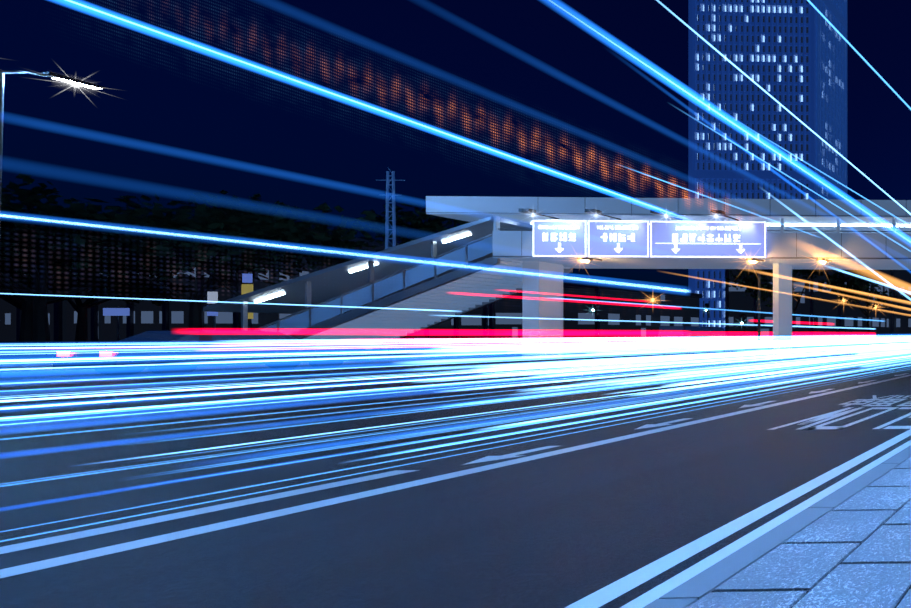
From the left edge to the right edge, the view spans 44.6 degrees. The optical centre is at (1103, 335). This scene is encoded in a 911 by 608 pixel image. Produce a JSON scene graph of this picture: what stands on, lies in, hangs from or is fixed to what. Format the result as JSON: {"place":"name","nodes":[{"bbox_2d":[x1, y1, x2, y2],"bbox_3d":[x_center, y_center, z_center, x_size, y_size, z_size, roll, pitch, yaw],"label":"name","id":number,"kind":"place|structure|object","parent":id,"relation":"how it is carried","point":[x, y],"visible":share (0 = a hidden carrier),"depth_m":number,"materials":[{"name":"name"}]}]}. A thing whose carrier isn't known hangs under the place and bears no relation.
{"place":"outdoors","nodes":[
{"label":"outdoors","id":0,"kind":"place"},
{"bbox_2d":[0,340,827,356],"bbox_3d":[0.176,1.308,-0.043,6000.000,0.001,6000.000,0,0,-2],"label":"ground","id":1,"kind":"structure","parent":0,"point":[8,348],"depth_m":51.16,"materials":[{"name":"grey"}]},
{"bbox_2d":[0,173,117,351],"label":"tree","id":2,"kind":"object","parent":1,"relation":"on","point":[34,196],"depth_m":33.17,"materials":[{"name":"plant"}]},
{"bbox_2d":[0,240,180,309],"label":"tree","id":3,"kind":"object","parent":1,"relation":"on","point":[124,291],"depth_m":39.53,"materials":[{"name":"plant"}]},
{"bbox_2d":[0,196,227,353],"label":"tree","id":4,"kind":"object","parent":1,"relation":"on","point":[15,213],"depth_m":30.62,"materials":[{"name":"plant"}]},
{"bbox_2d":[117,307,119,340],"bbox_3d":[-64.997,-0.312,28.182,0.074,3.200,0.074,0,0,21],"label":"sign post","id":5,"kind":"object","parent":1,"relation":"on","point":[118,328],"visible":0.52,"depth_m":28.17,"materials":[{"name":"grey metal"}]},
{"bbox_2d":[103,308,129,315],"bbox_3d":[-64.997,-1.562,28.172,1.600,0.500,0.120,0,0,-2],"label":"sign","id":6,"kind":"object","parent":5,"relation":"attached to","point":[116,311],"visible":1,"depth_m":28.11,"materials":[{"name":"blue metal"}]},
{"bbox_2d":[27,190,346,329],"bbox_3d":[-69.195,-5.020,33.048,8.858,12.620,10.979,0,0,-2],"label":"tree","id":7,"kind":"object","parent":1,"relation":"on","point":[96,259],"depth_m":31.42,"materials":[{"name":"plant"}]},
{"bbox_2d":[69,193,310,330],"bbox_3d":[-62.435,-4.340,30.747,9.400,11.276,8.061,0,0,-2],"label":"tree","id":8,"kind":"object","parent":1,"relation":"on","point":[258,254],"depth_m":28.82,"materials":[{"name":"plant"}]},
{"bbox_2d":[0,232,910,341],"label":"city blocks","id":9,"kind":"structure","parent":1,"relation":"on","point":[626,314],"depth_m":105.47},
{"bbox_2d":[387,338,657,344],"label":"barriers","id":10,"kind":"object","parent":1,"relation":"on","point":[518,341],"depth_m":59.49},
{"bbox_2d":[688,0,815,330],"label":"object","id":11,"kind":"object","parent":1,"relation":"on","point":[755,176],"visible":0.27,"depth_m":160.04,"materials":[{"name":"blue glass"}]},
{"bbox_2d":[697,0,807,326],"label":"windows","id":12,"kind":"structure","parent":1,"relation":"on","point":[753,110],"depth_m":160.90,"materials":[{"name":"blue glass"}]},
{"bbox_2d":[643,445,910,607],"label":"kerbstones","id":13,"kind":"object","parent":1,"relation":"on","point":[689,592],"visible":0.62,"depth_m":2.39,"materials":[{"name":"grey"}]},
{"bbox_2d":[816,0,846,199],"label":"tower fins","id":14,"kind":"object","parent":1,"relation":"on","point":[831,99],"visible":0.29,"depth_m":169.97,"materials":[{"name":"blue glass"}]},
{"bbox_2d":[16,234,892,341],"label":"city walls","id":15,"kind":"structure","parent":0,"point":[597,285],"depth_m":97.84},
{"bbox_2d":[0,342,910,607],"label":"road","id":16,"kind":"structure","parent":0,"point":[80,452],"depth_m":4.14,"materials":[{"name":"black asphalt"}]},
{"bbox_2d":[53,330,368,368],"bbox_3d":[-30.751,0.415,15.115,1.800,1.185,4.500,0,0,-2],"label":"car","id":17,"kind":"object","parent":16,"relation":"on","point":[205,353],"depth_m":14.20,"materials":[{"name":"white metal"}]},
{"bbox_2d":[57,352,111,355],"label":"car taillights","id":18,"kind":"object","parent":17,"relation":"attached to","point":[68,353],"depth_m":12.86,"materials":[{"name":"white plastic"}]},
{"bbox_2d":[95,352,343,375],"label":"wheels","id":19,"kind":"object","parent":17,"relation":"attached to","point":[174,365],"depth_m":13.86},
{"bbox_2d":[0,373,910,607],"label":"road markings","id":20,"kind":"object","parent":16,"relation":"on","point":[611,591],"visible":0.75,"depth_m":3.08,"materials":[{"name":"white paint"}]},
{"bbox_2d":[426,196,910,358],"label":"footbridge","id":21,"kind":"object","parent":16,"relation":"on","point":[542,307],"visible":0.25,"depth_m":23.29,"materials":[{"name":"grey concrete"}]},
{"bbox_2d":[255,223,910,302],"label":"light fixtures","id":22,"kind":"object","parent":21,"relation":"attached to","point":[362,268],"visible":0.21,"depth_m":24.32,"materials":[{"name":"white plastic"}]},
{"bbox_2d":[518,208,738,220],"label":"sign lights","id":23,"kind":"object","parent":21,"relation":"attached to","point":[660,212],"visible":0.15,"depth_m":21.71,"materials":[{"name":"grey metal"}]},
{"bbox_2d":[533,220,766,257],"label":"road signs","id":24,"kind":"object","parent":21,"relation":"attached to","point":[663,232],"visible":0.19,"depth_m":22.66,"materials":[{"name":"blue metal"}]},
{"bbox_2d":[426,198,910,258],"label":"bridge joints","id":25,"kind":"object","parent":21,"relation":"attached to","point":[796,257],"visible":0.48,"depth_m":22.93,"materials":[{"name":"grey metal"}]},
{"bbox_2d":[581,260,825,263],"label":"light bulbs","id":26,"kind":"object","parent":21,"relation":"attached to","point":[587,261],"depth_m":22.61,"materials":[{"name":"glass"}]},
{"bbox_2d":[498,228,910,232],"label":"bridge handrail","id":27,"kind":"object","parent":21,"relation":"on","point":[506,229],"visible":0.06,"depth_m":23.31,"materials":[{"name":"silver metal"}]},
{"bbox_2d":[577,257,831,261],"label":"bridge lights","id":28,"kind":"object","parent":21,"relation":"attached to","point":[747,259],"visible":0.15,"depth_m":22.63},
{"bbox_2d":[655,326,738,349],"bbox_3d":[-31.244,0.161,33.108,1.900,1.695,5.000,0,0,-2],"label":"van","id":29,"kind":"object","parent":16,"relation":"on","point":[671,333],"depth_m":31.48,"materials":[{"name":"white metal"}]},
{"bbox_2d":[662,344,733,352],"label":"wheels","id":30,"kind":"object","parent":29,"relation":"attached to","point":[693,348],"depth_m":31.60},
{"bbox_2d":[758,273,760,356],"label":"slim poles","id":31,"kind":"object","parent":16,"relation":"on","point":[759,326],"visible":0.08,"depth_m":25.36,"materials":[{"name":"grey metal"}]},
{"bbox_2d":[828,334,867,344],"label":"car","id":32,"kind":"object","parent":16,"relation":"on","point":[836,342],"depth_m":45.88,"materials":[{"name":"white metal"}]},
{"bbox_2d":[831,342,864,347],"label":"car tyres","id":33,"kind":"object","parent":32,"relation":"attached to","point":[849,345],"depth_m":45.76,"materials":[{"name":"rubber"}]},
{"bbox_2d":[819,270,903,344],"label":"tree","id":34,"kind":"object","parent":16,"relation":"on","point":[856,289],"depth_m":57.51,"materials":[{"name":"plant"}]},
{"bbox_2d":[0,339,910,376],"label":"barrier","id":35,"kind":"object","parent":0,"point":[27,366],"depth_m":26.37,"materials":[{"name":"grey"}]},
{"bbox_2d":[0,70,104,368],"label":"lamp","id":36,"kind":"object","parent":35,"relation":"on","point":[43,74],"visible":0.83,"depth_m":14.78,"materials":[{"name":"grey metal"}]},
{"bbox_2d":[52,78,100,88],"bbox_3d":[-38.046,-9.347,14.815,0.280,0.030,2.700,0,0,-2],"label":"lamp lens","id":37,"kind":"object","parent":36,"relation":"attached to","point":[76,83],"visible":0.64,"depth_m":15.81,"materials":[{"name":"white glass"}]},
{"bbox_2d":[23,247,196,348],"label":"tree","id":38,"kind":"object","parent":35,"relation":"on","point":[81,335],"depth_m":42.18,"materials":[{"name":"plant"}]},
{"bbox_2d":[213,290,215,329],"bbox_3d":[-58.999,-0.862,28.346,0.074,4.300,0.074,0,0,21],"label":"sign post","id":39,"kind":"object","parent":35,"relation":"on","point":[214,322],"visible":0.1,"depth_m":28.33,"materials":[{"name":"grey metal"}]},
{"bbox_2d":[207,292,217,303],"bbox_3d":[-58.999,-2.512,28.336,0.600,0.800,0.120,0,0,-2],"label":"sign","id":40,"kind":"object","parent":39,"relation":"attached to","point":[212,297],"visible":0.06,"depth_m":28.28,"materials":[{"name":"white"}]},
{"bbox_2d":[207,305,217,315],"bbox_3d":[-58.999,-1.662,28.336,0.650,0.700,0.120,0,0,-2],"label":"sign","id":41,"kind":"object","parent":39,"relation":"attached to","point":[212,313],"visible":0.31,"depth_m":28.28,"materials":[{"name":"blue metal"}]},
{"bbox_2d":[248,272,249,330],"bbox_3d":[-56.813,-1.462,28.406,0.074,5.500,0.074,0,0,21],"label":"sign post","id":42,"kind":"object","parent":35,"relation":"on","point":[248,319],"depth_m":28.39,"materials":[{"name":"grey metal"}]},
{"bbox_2d":[241,284,252,294],"bbox_3d":[-56.812,-3.062,28.396,0.700,0.700,0.120,0,0,-2],"label":"sign","id":43,"kind":"object","parent":42,"relation":"attached to","point":[246,288],"depth_m":28.34,"materials":[{"name":"yellow"}]},
{"bbox_2d":[242,274,252,282],"bbox_3d":[-56.812,-3.812,28.396,0.600,0.600,0.120,0,0,-2],"label":"sign","id":44,"kind":"object","parent":42,"relation":"attached to","point":[247,278],"depth_m":28.34,"materials":[{"name":"blue"}]},
{"bbox_2d":[248,313,252,318],"bbox_3d":[-56.812,-1.462,28.396,0.700,0.700,0.120,0,0,-2],"label":"sign","id":45,"kind":"object","parent":42,"relation":"attached to","point":[250,315],"visible":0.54,"depth_m":28.34,"materials":[{"name":"yellow metal"}]},
{"bbox_2d":[248,195,469,349],"bbox_3d":[-57.642,-5.317,33.819,8.469,13.234,9.606,0,0,-2],"label":"tree","id":46,"kind":"object","parent":35,"relation":"on","point":[415,230],"depth_m":32.39,"materials":[{"name":"plant"}]},
{"bbox_2d":[379,168,404,352],"bbox_3d":[-47.816,-5.015,28.653,1.800,12.608,0.150,0,0,-2],"label":"lattice mast","id":47,"kind":"object","parent":35,"relation":"on","point":[393,226],"visible":0.35,"depth_m":28.63,"materials":[{"name":"silver metal"}]},
{"bbox_2d":[302,258,569,349],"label":"stairs","id":48,"kind":"structure","parent":35,"relation":"on","point":[396,320],"depth_m":24.33,"materials":[{"name":"grey concrete"}]},
{"bbox_2d":[203,216,572,350],"bbox_3d":[-39.793,-2.381,24.421,14.420,7.939,3.900,0,0,-2],"label":"stair frame","id":49,"kind":"object","parent":48,"relation":"on","point":[306,292],"visible":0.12,"depth_m":22.89,"materials":[{"name":"grey metal"}]},
{"bbox_2d":[258,236,492,334],"bbox_3d":[-39.359,-2.160,22.812,13.600,6.697,0.001,0,0,-2],"label":"staircase side panel","id":50,"kind":"object","parent":49,"relation":"attached to","point":[384,287],"depth_m":22.84,"materials":[{"name":"blue glass"}]},
{"bbox_2d":[591,301,596,346],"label":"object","id":51,"kind":"object","parent":35,"relation":"on","point":[595,307],"visible":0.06,"depth_m":43.69,"materials":[{"name":"grey metal"}]},
{"bbox_2d":[705,303,708,326],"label":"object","id":52,"kind":"object","parent":35,"relation":"on","point":[707,308],"visible":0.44,"depth_m":58.58,"materials":[{"name":"grey metal"}]},
{"bbox_2d":[739,314,744,346],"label":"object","id":53,"kind":"object","parent":35,"relation":"on","point":[743,320],"visible":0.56,"depth_m":43.99,"materials":[{"name":"grey metal"}]},
{"bbox_2d":[725,269,823,343],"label":"tree","id":54,"kind":"object","parent":35,"relation":"on","point":[750,284],"depth_m":54.24,"materials":[{"name":"plant"}]},
{"bbox_2d":[0,0,910,291],"label":"sky","id":55,"kind":"structure","parent":0,"point":[302,104],"materials":[{"name":"blue"}]},
{"bbox_2d":[687,457,910,607],"bbox_3d":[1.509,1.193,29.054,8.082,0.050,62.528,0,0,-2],"label":"paving slabs","id":56,"kind":"structure","parent":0,"point":[873,570],"depth_m":2.19,"materials":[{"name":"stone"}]},
{"bbox_2d":[846,339,910,347],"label":"light trails","id":57,"kind":"object","parent":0,"point":[884,340],"visible":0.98,"depth_m":33.10,"materials":[{"name":"white"}]}
]}

